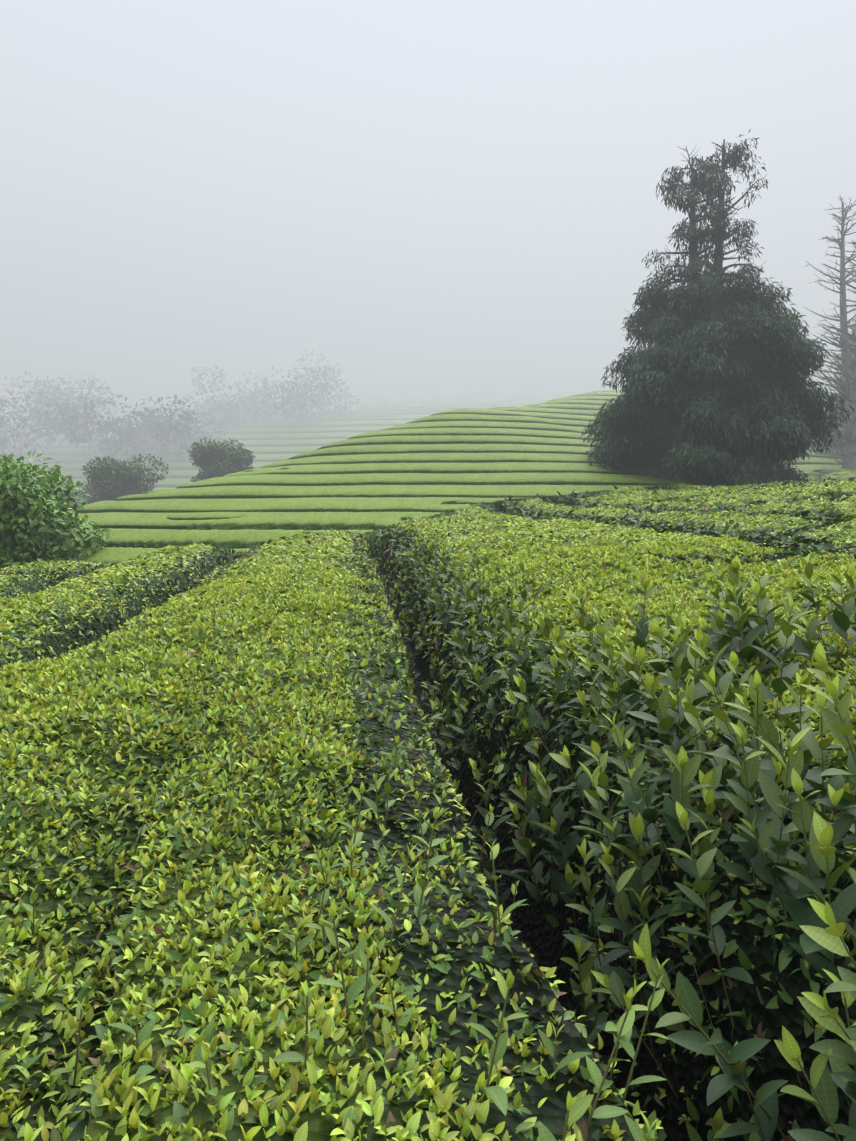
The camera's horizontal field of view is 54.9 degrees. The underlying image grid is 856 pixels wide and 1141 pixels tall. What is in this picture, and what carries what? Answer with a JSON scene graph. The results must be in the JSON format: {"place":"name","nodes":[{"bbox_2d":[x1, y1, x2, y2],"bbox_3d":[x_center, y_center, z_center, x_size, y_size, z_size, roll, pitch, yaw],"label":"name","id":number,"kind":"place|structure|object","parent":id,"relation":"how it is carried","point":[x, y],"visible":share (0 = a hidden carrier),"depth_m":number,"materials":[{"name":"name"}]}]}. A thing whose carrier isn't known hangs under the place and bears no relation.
{"place":"outdoors","nodes":[
{"label":"outdoors","id":0,"kind":"place"},
{"bbox_2d":[0,327,855,1140],"bbox_3d":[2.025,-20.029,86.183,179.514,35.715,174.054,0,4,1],"label":"ground","id":1,"kind":"structure","parent":0,"point":[434,427],"depth_m":2.85,"materials":[{"name":"green plant"}]},
{"bbox_2d":[581,129,855,486],"bbox_3d":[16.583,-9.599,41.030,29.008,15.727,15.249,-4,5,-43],"label":"tree","id":2,"kind":"object","parent":1,"relation":"on","point":[697,462],"depth_m":30.85,"materials":[{"name":"green plant"}]},
{"bbox_2d":[804,196,855,469],"bbox_3d":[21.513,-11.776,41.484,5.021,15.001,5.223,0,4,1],"label":"dead tree trunk","id":3,"kind":"object","parent":1,"relation":"on","point":[848,429],"visible":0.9,"depth_m":41.22,"materials":[{"name":"grey wood"}]},
{"bbox_2d":[0,0,855,365],"label":"sky","id":4,"kind":"structure","parent":0,"point":[177,176],"materials":[{"name":"grey"}]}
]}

